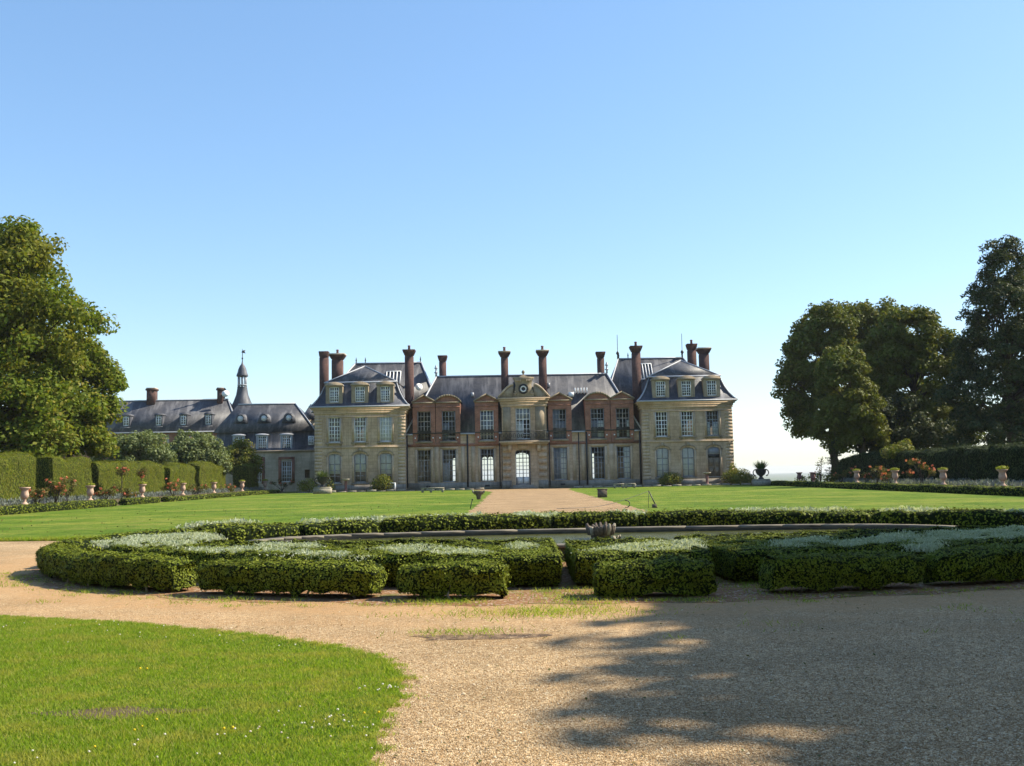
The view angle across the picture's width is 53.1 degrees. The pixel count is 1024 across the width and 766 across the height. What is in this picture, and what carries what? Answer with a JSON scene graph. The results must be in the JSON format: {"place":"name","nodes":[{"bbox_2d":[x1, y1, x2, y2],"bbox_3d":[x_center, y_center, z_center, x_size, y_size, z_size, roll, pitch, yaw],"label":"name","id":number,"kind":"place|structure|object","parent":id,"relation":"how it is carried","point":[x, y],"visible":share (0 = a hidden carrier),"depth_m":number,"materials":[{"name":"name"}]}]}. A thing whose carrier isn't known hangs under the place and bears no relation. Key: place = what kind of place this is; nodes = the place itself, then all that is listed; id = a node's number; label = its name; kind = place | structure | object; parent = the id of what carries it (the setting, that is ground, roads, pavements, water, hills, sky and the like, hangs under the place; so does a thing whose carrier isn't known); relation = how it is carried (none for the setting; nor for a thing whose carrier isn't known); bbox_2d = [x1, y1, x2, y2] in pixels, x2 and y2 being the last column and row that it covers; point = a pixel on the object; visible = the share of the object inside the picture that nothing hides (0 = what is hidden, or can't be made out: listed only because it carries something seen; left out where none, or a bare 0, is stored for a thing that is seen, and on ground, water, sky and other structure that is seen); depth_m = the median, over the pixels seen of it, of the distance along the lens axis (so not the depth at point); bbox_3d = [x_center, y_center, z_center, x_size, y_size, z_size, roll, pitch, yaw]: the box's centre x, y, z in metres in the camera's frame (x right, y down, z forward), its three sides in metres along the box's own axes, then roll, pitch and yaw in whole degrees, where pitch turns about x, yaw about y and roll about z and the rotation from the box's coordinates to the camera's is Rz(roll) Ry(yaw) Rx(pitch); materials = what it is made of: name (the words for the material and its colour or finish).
{"place":"outdoors","nodes":[
{"label":"outdoors","id":0,"kind":"place"},
{"bbox_2d":[0,490,283,511],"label":"flower bed ground","id":1,"kind":"structure","parent":0,"point":[117,499],"depth_m":86.11,"materials":[{"name":"soil"}]},
{"bbox_2d":[44,477,67,502],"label":"rose bush","id":2,"kind":"object","parent":1,"relation":"on","point":[56,487],"visible":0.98,"depth_m":63.04,"materials":[{"name":"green plant"}]},
{"bbox_2d":[0,486,263,505],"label":"lavender foliage","id":3,"kind":"object","parent":1,"relation":"on","point":[81,497],"visible":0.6,"depth_m":72.90,"materials":[{"name":"green plant"}]},
{"bbox_2d":[0,614,430,765],"bbox_3d":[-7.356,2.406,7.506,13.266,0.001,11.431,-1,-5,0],"label":"front lawn","id":4,"kind":"structure","parent":0,"point":[265,748],"depth_m":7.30,"materials":[{"name":"green plant"}]},
{"bbox_2d":[24,706,203,719],"bbox_3d":[-2.759,2.280,7.080,1.302,0.001,0.416,-1,-5,0],"label":"bare patch","id":5,"kind":"object","parent":4,"relation":"on","point":[137,710],"visible":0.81,"depth_m":7.10,"materials":[{"name":"soil"}]},
{"bbox_2d":[213,403,314,491],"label":"mansard wing","id":6,"kind":"structure","parent":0,"point":[281,436],"depth_m":124.32,"materials":[{"name":"grey stone"}]},
{"bbox_2d":[0,541,1023,765],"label":"gravel drive","id":7,"kind":"structure","parent":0,"point":[17,556],"depth_m":8.40,"materials":[{"name":"beige gravel"}]},
{"bbox_2d":[415,634,552,639],"bbox_3d":[-0.296,2.511,10.138,1.414,0.001,0.317,-1,-5,0],"label":"mud patch","id":8,"kind":"object","parent":7,"relation":"on","point":[486,636],"visible":1,"depth_m":10.14,"materials":[{"name":"brown soil"}]},
{"bbox_2d":[248,524,952,560],"bbox_3d":[2.164,3.476,21.473,15.477,0.608,5.821,-1,-5,0],"label":"pond basin","id":9,"kind":"object","parent":7,"relation":"on","point":[583,530],"visible":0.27,"depth_m":23.85,"materials":[{"name":"stone"}]},
{"bbox_2d":[327,530,838,543],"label":"water","id":10,"kind":"structure","parent":9,"relation":"in","point":[558,538],"depth_m":23.16,"materials":[{"name":"grey liquid"}]},
{"bbox_2d":[0,596,1023,765],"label":"loose gravel","id":11,"kind":"structure","parent":0,"point":[747,741],"depth_m":7.09,"materials":[{"name":"beige gravel"}]},
{"bbox_2d":[0,481,1023,537],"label":"lawn","id":12,"kind":"structure","parent":0,"point":[84,522],"depth_m":52.92,"materials":[{"name":"green plant"}]},
{"bbox_2d":[0,449,37,505],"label":"yew hedge","id":13,"kind":"object","parent":12,"relation":"on","point":[17,470],"visible":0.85,"depth_m":62.56,"materials":[{"name":"green plant"}]},
{"bbox_2d":[0,534,114,540],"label":"lawn edge grass","id":14,"kind":"structure","parent":12,"relation":"on","point":[45,538],"depth_m":28.32,"materials":[{"name":"green plant"}]},
{"bbox_2d":[0,497,117,514],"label":"box hedge","id":15,"kind":"object","parent":12,"relation":"on","point":[46,507],"visible":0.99,"depth_m":57.83,"materials":[{"name":"green plant"}]},
{"bbox_2d":[0,215,120,457],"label":"lime tree","id":16,"kind":"object","parent":12,"relation":"on","point":[25,329],"visible":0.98,"depth_m":73.09,"materials":[{"name":"green plant"}]},
{"bbox_2d":[34,453,92,501],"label":"yew hedge","id":17,"kind":"object","parent":12,"relation":"on","point":[57,468],"visible":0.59,"depth_m":69.39,"materials":[{"name":"green plant"}]},
{"bbox_2d":[0,335,129,458],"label":"lime tree","id":18,"kind":"object","parent":12,"relation":"on","point":[103,374],"visible":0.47,"depth_m":78.55,"materials":[{"name":"green plant"}]},
{"bbox_2d":[90,459,167,498],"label":"yew hedge","id":19,"kind":"object","parent":12,"relation":"on","point":[104,475],"visible":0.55,"depth_m":80.84,"materials":[{"name":"green plant"}]},
{"bbox_2d":[89,429,177,464],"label":"apple tree","id":20,"kind":"object","parent":12,"relation":"on","point":[147,445],"visible":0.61,"depth_m":98.52,"materials":[{"name":"green plant"}]},
{"bbox_2d":[118,495,160,504],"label":"box hedge","id":21,"kind":"object","parent":12,"relation":"on","point":[135,500],"visible":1,"depth_m":70.48,"materials":[{"name":"green plant"}]},
{"bbox_2d":[163,462,196,492],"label":"yew hedge","id":22,"kind":"object","parent":12,"relation":"on","point":[173,471],"visible":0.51,"depth_m":93.47,"materials":[{"name":"green plant"}]},
{"bbox_2d":[166,429,232,472],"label":"apple tree","id":23,"kind":"object","parent":12,"relation":"on","point":[202,446],"visible":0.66,"depth_m":106.45,"materials":[{"name":"green plant"}]},
{"bbox_2d":[187,461,225,492],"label":"yew hedge","id":24,"kind":"object","parent":12,"relation":"on","point":[207,472],"visible":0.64,"depth_m":101.72,"materials":[{"name":"green plant"}]},
{"bbox_2d":[161,489,280,501],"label":"box hedge","id":25,"kind":"object","parent":12,"relation":"on","point":[201,496],"visible":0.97,"depth_m":88.72,"materials":[{"name":"green plant"}]},
{"bbox_2d":[222,438,265,474],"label":"cherry tree","id":26,"kind":"object","parent":12,"relation":"on","point":[241,452],"visible":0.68,"depth_m":118.16,"materials":[{"name":"green plant"}]},
{"bbox_2d":[232,463,258,490],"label":"yew hedge","id":27,"kind":"object","parent":12,"relation":"on","point":[248,473],"visible":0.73,"depth_m":112.26,"materials":[{"name":"green plant"}]},
{"bbox_2d":[297,477,335,491],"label":"garden bush","id":28,"kind":"object","parent":12,"relation":"on","point":[308,485],"visible":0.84,"depth_m":109.51,"materials":[{"name":"green plant"}]},
{"bbox_2d":[313,470,331,493],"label":"potted plant","id":29,"kind":"object","parent":12,"relation":"on","point":[322,478],"visible":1,"depth_m":102.11,"materials":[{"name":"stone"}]},
{"bbox_2d":[369,474,394,490],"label":"garden bush","id":30,"kind":"object","parent":12,"relation":"on","point":[377,484],"visible":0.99,"depth_m":109.76,"materials":[{"name":"green plant"}]},
{"bbox_2d":[308,333,737,491],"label":"chateau","id":31,"kind":"structure","parent":12,"relation":"on","point":[636,418],"depth_m":113.11,"materials":[{"name":"stone"}]},
{"bbox_2d":[329,454,340,482],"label":"window","id":32,"kind":"structure","parent":31,"relation":"in","point":[334,459],"depth_m":111.85,"materials":[{"name":"grey glass"}]},
{"bbox_2d":[354,453,365,482],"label":"window","id":33,"kind":"structure","parent":31,"relation":"in","point":[360,458],"depth_m":111.86,"materials":[{"name":"grey glass"}]},
{"bbox_2d":[380,417,391,441],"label":"window","id":34,"kind":"structure","parent":31,"relation":"in","point":[386,422],"depth_m":112.13,"materials":[{"name":"grey glass"}]},
{"bbox_2d":[380,453,391,479],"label":"window","id":35,"kind":"structure","parent":31,"relation":"in","point":[385,458],"depth_m":111.86,"materials":[{"name":"grey glass"}]},
{"bbox_2d":[442,449,455,481],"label":"window","id":36,"kind":"structure","parent":31,"relation":"in","point":[446,466],"depth_m":113.29,"materials":[{"name":"grey glass"}]},
{"bbox_2d":[480,410,493,439],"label":"window","id":37,"kind":"structure","parent":31,"relation":"in","point":[486,419],"depth_m":113.62,"materials":[{"name":"white glass"}]},
{"bbox_2d":[515,450,530,484],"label":"window","id":38,"kind":"structure","parent":31,"relation":"in","point":[523,480],"depth_m":112.74,"materials":[{"name":"white glass"}]},
{"bbox_2d":[516,408,530,438],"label":"window","id":39,"kind":"structure","parent":31,"relation":"in","point":[522,413],"depth_m":113.23,"materials":[{"name":"white glass"}]},
{"bbox_2d":[552,409,565,438],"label":"window","id":40,"kind":"structure","parent":31,"relation":"in","point":[557,423],"depth_m":113.59,"materials":[{"name":"white glass"}]},
{"bbox_2d":[553,447,567,479],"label":"window","id":41,"kind":"structure","parent":31,"relation":"in","point":[560,453],"depth_m":113.32,"materials":[{"name":"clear glass"}]},
{"bbox_2d":[590,408,604,437],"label":"window","id":42,"kind":"structure","parent":31,"relation":"in","point":[599,423],"depth_m":113.57,"materials":[{"name":"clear glass"}]},
{"bbox_2d":[617,446,630,478],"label":"window","id":43,"kind":"structure","parent":31,"relation":"in","point":[626,467],"depth_m":113.32,"materials":[{"name":"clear glass"}]},
{"bbox_2d":[656,448,668,476],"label":"window","id":44,"kind":"structure","parent":31,"relation":"in","point":[662,453],"depth_m":111.83,"materials":[{"name":"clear glass"}]},
{"bbox_2d":[682,447,694,476],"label":"window","id":45,"kind":"structure","parent":31,"relation":"in","point":[687,453],"depth_m":111.81,"materials":[{"name":"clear glass"}]},
{"bbox_2d":[708,447,719,475],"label":"window","id":46,"kind":"structure","parent":31,"relation":"in","point":[713,452],"depth_m":111.75,"materials":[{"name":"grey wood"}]},
{"bbox_2d":[657,472,683,485],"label":"garden bush","id":47,"kind":"object","parent":12,"relation":"on","point":[672,478],"visible":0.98,"depth_m":109.94,"materials":[{"name":"green plant"}]},
{"bbox_2d":[721,462,756,484],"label":"garden bush","id":48,"kind":"object","parent":12,"relation":"on","point":[733,475],"visible":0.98,"depth_m":109.43,"materials":[{"name":"green plant"}]},
{"bbox_2d":[751,459,770,485],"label":"handled urn","id":49,"kind":"object","parent":12,"relation":"on","point":[760,470],"visible":1,"depth_m":103.11,"materials":[{"name":"stone"}]},
{"bbox_2d":[770,299,864,481],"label":"lime tree","id":50,"kind":"object","parent":12,"relation":"on","point":[796,377],"visible":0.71,"depth_m":118.68,"materials":[{"name":"green plant"}]},
{"bbox_2d":[806,343,892,454],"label":"lime tree","id":51,"kind":"object","parent":12,"relation":"on","point":[859,403],"visible":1,"depth_m":102.40,"materials":[{"name":"green plant"}]},
{"bbox_2d":[818,296,930,449],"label":"lime tree","id":52,"kind":"object","parent":12,"relation":"on","point":[867,315],"visible":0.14,"depth_m":122.83,"materials":[{"name":"green plant"}]},
{"bbox_2d":[771,479,1023,495],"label":"box hedge","id":53,"kind":"object","parent":12,"relation":"on","point":[988,490],"visible":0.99,"depth_m":65.55,"materials":[{"name":"green plant"}]},
{"bbox_2d":[851,392,959,453],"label":"dark tree","id":54,"kind":"object","parent":12,"relation":"on","point":[935,432],"visible":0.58,"depth_m":105.68,"materials":[{"name":"green plant"}]},
{"bbox_2d":[850,305,986,443],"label":"lime tree","id":55,"kind":"object","parent":12,"relation":"on","point":[896,356],"visible":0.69,"depth_m":110.41,"materials":[{"name":"green plant"}]},
{"bbox_2d":[837,439,1023,485],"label":"yew hedge","id":56,"kind":"object","parent":12,"relation":"on","point":[972,462],"visible":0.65,"depth_m":73.10,"materials":[{"name":"green plant"}]},
{"bbox_2d":[932,234,1023,449],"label":"dark tree","id":57,"kind":"object","parent":12,"relation":"on","point":[1001,421],"visible":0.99,"depth_m":94.30,"materials":[{"name":"green plant"}]},
{"bbox_2d":[272,484,751,493],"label":"terrace","id":58,"kind":"structure","parent":0,"point":[530,488],"depth_m":109.97,"materials":[{"name":"beige gravel"}]},
{"bbox_2d":[298,483,750,492],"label":"terrace kerb","id":59,"kind":"structure","parent":58,"relation":"on","point":[388,490],"depth_m":109.03,"materials":[{"name":"stone"}]},
{"bbox_2d":[0,0,1023,478],"label":"sky","id":60,"kind":"structure","parent":0,"point":[283,183],"materials":[{"name":"blue"}]},
{"bbox_2d":[16,562,1023,605],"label":"parterre soil","id":61,"kind":"structure","parent":0,"point":[392,593],"depth_m":13.60,"materials":[{"name":"brown soil"}]},
{"bbox_2d":[34,541,198,591],"bbox_3d":[-6.810,2.945,16.682,1.260,0.587,5.869,3,-7,-41],"label":"box hedge","id":62,"kind":"object","parent":61,"relation":"on","point":[73,563],"visible":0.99,"depth_m":15.23,"materials":[{"name":"green plant"}]},
{"bbox_2d":[54,524,194,551],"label":"box hedge","id":63,"kind":"object","parent":61,"relation":"on","point":[83,543],"visible":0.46,"depth_m":20.99,"materials":[{"name":"green plant"}]},
{"bbox_2d":[90,531,227,548],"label":"silver shrub","id":64,"kind":"object","parent":61,"relation":"on","point":[138,539],"visible":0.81,"depth_m":19.67,"materials":[{"name":"green plant"}]},
{"bbox_2d":[103,527,216,550],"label":"box bed hedge","id":65,"kind":"object","parent":61,"relation":"on","point":[212,531],"visible":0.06,"depth_m":22.80,"materials":[{"name":"green plant"}]},
{"bbox_2d":[175,517,262,528],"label":"silver shrub","id":66,"kind":"object","parent":61,"relation":"on","point":[192,525],"visible":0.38,"depth_m":24.92,"materials":[{"name":"green plant"}]},
{"bbox_2d":[217,520,299,540],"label":"box hedge","id":67,"kind":"object","parent":61,"relation":"on","point":[234,532],"visible":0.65,"depth_m":22.70,"materials":[{"name":"green plant"}]},
{"bbox_2d":[193,514,372,531],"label":"box hedge","id":68,"kind":"object","parent":61,"relation":"on","point":[214,526],"visible":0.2,"depth_m":24.27,"materials":[{"name":"green plant"}]},
{"bbox_2d":[195,555,388,597],"bbox_3d":[-3.072,2.644,14.048,2.896,0.581,0.866,-3,-5,17],"label":"box hedge","id":69,"kind":"object","parent":61,"relation":"on","point":[278,575],"visible":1,"depth_m":13.75,"materials":[{"name":"green plant"}]},
{"bbox_2d":[106,535,563,586],"bbox_3d":[-3.401,2.922,17.076,9.395,0.597,4.085,-2,-5,14],"label":"box bed hedge","id":70,"kind":"object","parent":61,"relation":"on","point":[541,564],"visible":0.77,"depth_m":15.59,"materials":[{"name":"green plant"}]},
{"bbox_2d":[172,544,369,561],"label":"silver shrub","id":71,"kind":"object","parent":70,"relation":"on","point":[340,553],"visible":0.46,"depth_m":16.08,"materials":[{"name":"green plant"}]},
{"bbox_2d":[248,541,325,548],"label":"silver shrub","id":72,"kind":"object","parent":70,"relation":"on","point":[310,544],"visible":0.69,"depth_m":17.51,"materials":[{"name":"green plant"}]},
{"bbox_2d":[369,543,493,554],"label":"silver shrub","id":73,"kind":"object","parent":70,"relation":"on","point":[398,549],"visible":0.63,"depth_m":15.82,"materials":[{"name":"green plant"}]},
{"bbox_2d":[296,516,381,535],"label":"box hedge","id":74,"kind":"object","parent":61,"relation":"on","point":[340,526],"visible":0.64,"depth_m":23.83,"materials":[{"name":"green plant"}]},
{"bbox_2d":[394,556,511,600],"bbox_3d":[-0.777,2.561,13.453,1.530,0.560,0.777,-2,-5,8],"label":"box hedge","id":75,"kind":"object","parent":61,"relation":"on","point":[467,577],"visible":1,"depth_m":13.18,"materials":[{"name":"green plant"}]},
{"bbox_2d":[380,511,549,532],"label":"box hedge","id":76,"kind":"object","parent":61,"relation":"on","point":[433,522],"visible":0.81,"depth_m":24.82,"materials":[{"name":"green plant"}]},
{"bbox_2d":[0,570,1023,638],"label":"grass patches","id":77,"kind":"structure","parent":61,"relation":"on","point":[551,613],"depth_m":12.65,"materials":[{"name":"green plant"}]},
{"bbox_2d":[550,512,575,528],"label":"box hedge","id":78,"kind":"object","parent":61,"relation":"on","point":[562,520],"visible":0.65,"depth_m":25.24,"materials":[{"name":"green plant"}]},
{"bbox_2d":[295,510,871,531],"bbox_3d":[2.143,3.589,25.490,18.705,0.603,4.992,-1,-5,0],"label":"box bed hedge","id":79,"kind":"object","parent":61,"relation":"on","point":[636,518],"visible":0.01,"depth_m":25.99,"materials":[{"name":"green plant"}]},
{"bbox_2d":[296,511,485,523],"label":"silver shrub","id":80,"kind":"object","parent":79,"relation":"on","point":[374,517],"visible":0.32,"depth_m":26.11,"materials":[{"name":"green plant"}]},
{"bbox_2d":[727,505,855,512],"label":"silver shrub","id":81,"kind":"object","parent":79,"relation":"on","point":[826,509],"visible":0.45,"depth_m":26.70,"materials":[{"name":"green plant"}]},
{"bbox_2d":[586,522,620,538],"bbox_3d":[1.964,3.251,21.947,0.781,0.526,0.637,-5,-7,40],"label":"fountain stone","id":82,"kind":"object","parent":61,"relation":"on","point":[600,530],"visible":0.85,"depth_m":21.78,"materials":[{"name":"grey stone"}]},
{"bbox_2d":[573,508,636,527],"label":"box hedge","id":83,"kind":"object","parent":61,"relation":"on","point":[618,518],"visible":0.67,"depth_m":25.27,"materials":[{"name":"green plant"}]},
{"bbox_2d":[562,536,712,585],"bbox_3d":[1.835,2.720,16.000,2.017,0.548,3.601,-1,-5,0],"label":"box bed hedge","id":84,"kind":"object","parent":61,"relation":"on","point":[580,563],"visible":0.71,"depth_m":14.47,"materials":[{"name":"green plant"}]},
{"bbox_2d":[578,537,708,551],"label":"silver shrub","id":85,"kind":"object","parent":84,"relation":"on","point":[682,546],"visible":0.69,"depth_m":15.69,"materials":[{"name":"green plant"}]},
{"bbox_2d":[590,553,718,597],"bbox_3d":[1.837,2.512,13.276,1.655,0.572,0.810,-1,-5,0],"label":"box hedge","id":86,"kind":"object","parent":61,"relation":"on","point":[679,574],"visible":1,"depth_m":13.01,"materials":[{"name":"green plant"}]},
{"bbox_2d":[635,507,870,526],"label":"box hedge","id":87,"kind":"object","parent":61,"relation":"on","point":[694,517],"visible":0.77,"depth_m":24.96,"materials":[{"name":"green plant"}]},
{"bbox_2d":[756,547,927,591],"bbox_3d":[4.367,2.465,13.516,2.285,0.551,0.808,0,-5,-11],"label":"box hedge","id":88,"kind":"object","parent":61,"relation":"on","point":[822,570],"visible":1,"depth_m":13.24,"materials":[{"name":"green plant"}]},
{"bbox_2d":[673,525,1023,581],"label":"box bed hedge","id":89,"kind":"object","parent":61,"relation":"on","point":[740,556],"visible":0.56,"depth_m":15.47,"materials":[{"name":"green plant"}]},
{"bbox_2d":[764,535,834,548],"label":"silver shrub","id":90,"kind":"object","parent":89,"relation":"on","point":[796,541],"visible":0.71,"depth_m":16.11,"materials":[{"name":"green plant"}]},
{"bbox_2d":[826,530,923,546],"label":"silver shrub","id":91,"kind":"object","parent":89,"relation":"on","point":[889,537],"visible":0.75,"depth_m":16.37,"materials":[{"name":"green plant"}]},
{"bbox_2d":[896,524,1023,553],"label":"silver shrub","id":92,"kind":"object","parent":89,"relation":"on","point":[927,546],"visible":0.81,"depth_m":16.50,"materials":[{"name":"green plant"}]},
{"bbox_2d":[870,504,1023,526],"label":"box hedge","id":93,"kind":"object","parent":61,"relation":"on","point":[978,516],"visible":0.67,"depth_m":23.13,"materials":[{"name":"green plant"}]},
{"bbox_2d":[919,541,1023,583],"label":"box hedge","id":94,"kind":"object","parent":61,"relation":"on","point":[983,562],"visible":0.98,"depth_m":13.77,"materials":[{"name":"green plant"}]},
{"bbox_2d":[469,488,650,514],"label":"garden path","id":95,"kind":"structure","parent":0,"point":[508,501],"depth_m":56.93,"materials":[{"name":"beige gravel"}]},
{"bbox_2d":[179,592,1021,764],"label":"fallen leaves","id":96,"kind":"object","parent":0,"point":[645,697],"visible":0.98,"depth_m":7.25,"materials":[{"name":"brown plant"}]},
{"bbox_2d":[453,472,828,480],"bbox_3d":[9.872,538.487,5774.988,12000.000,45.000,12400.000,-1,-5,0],"label":"terrain","id":97,"kind":"structure","parent":0,"point":[781,476],"depth_m":6716.93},
{"bbox_2d":[62,387,232,461],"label":"service range","id":98,"kind":"structure","parent":97,"relation":"on","point":[154,414],"depth_m":137.87,"materials":[{"name":"grey stone"}]},
{"bbox_2d":[232,349,251,409],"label":"bell turret","id":99,"kind":"object","parent":98,"relation":"on","point":[242,396],"visible":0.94,"depth_m":141.02,"materials":[{"name":"grey metal"}]},
{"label":"flower bed ground","id":100,"kind":"structure","parent":0,"visible":0},
{"bbox_2d":[879,438,914,466],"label":"terrace shrub","id":101,"kind":"object","parent":100,"relation":"on","point":[892,451],"visible":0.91,"depth_m":84.03,"materials":[{"name":"green plant"}]},
{"bbox_2d":[902,458,935,483],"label":"rose bush","id":102,"kind":"object","parent":100,"relation":"on","point":[909,473],"visible":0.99,"depth_m":72.11,"materials":[{"name":"orange plant"}]},
{"bbox_2d":[835,477,1023,486],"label":"lavender foliage","id":103,"kind":"object","parent":100,"relation":"on","point":[985,482],"visible":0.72,"depth_m":69.28,"materials":[{"name":"green plant"}]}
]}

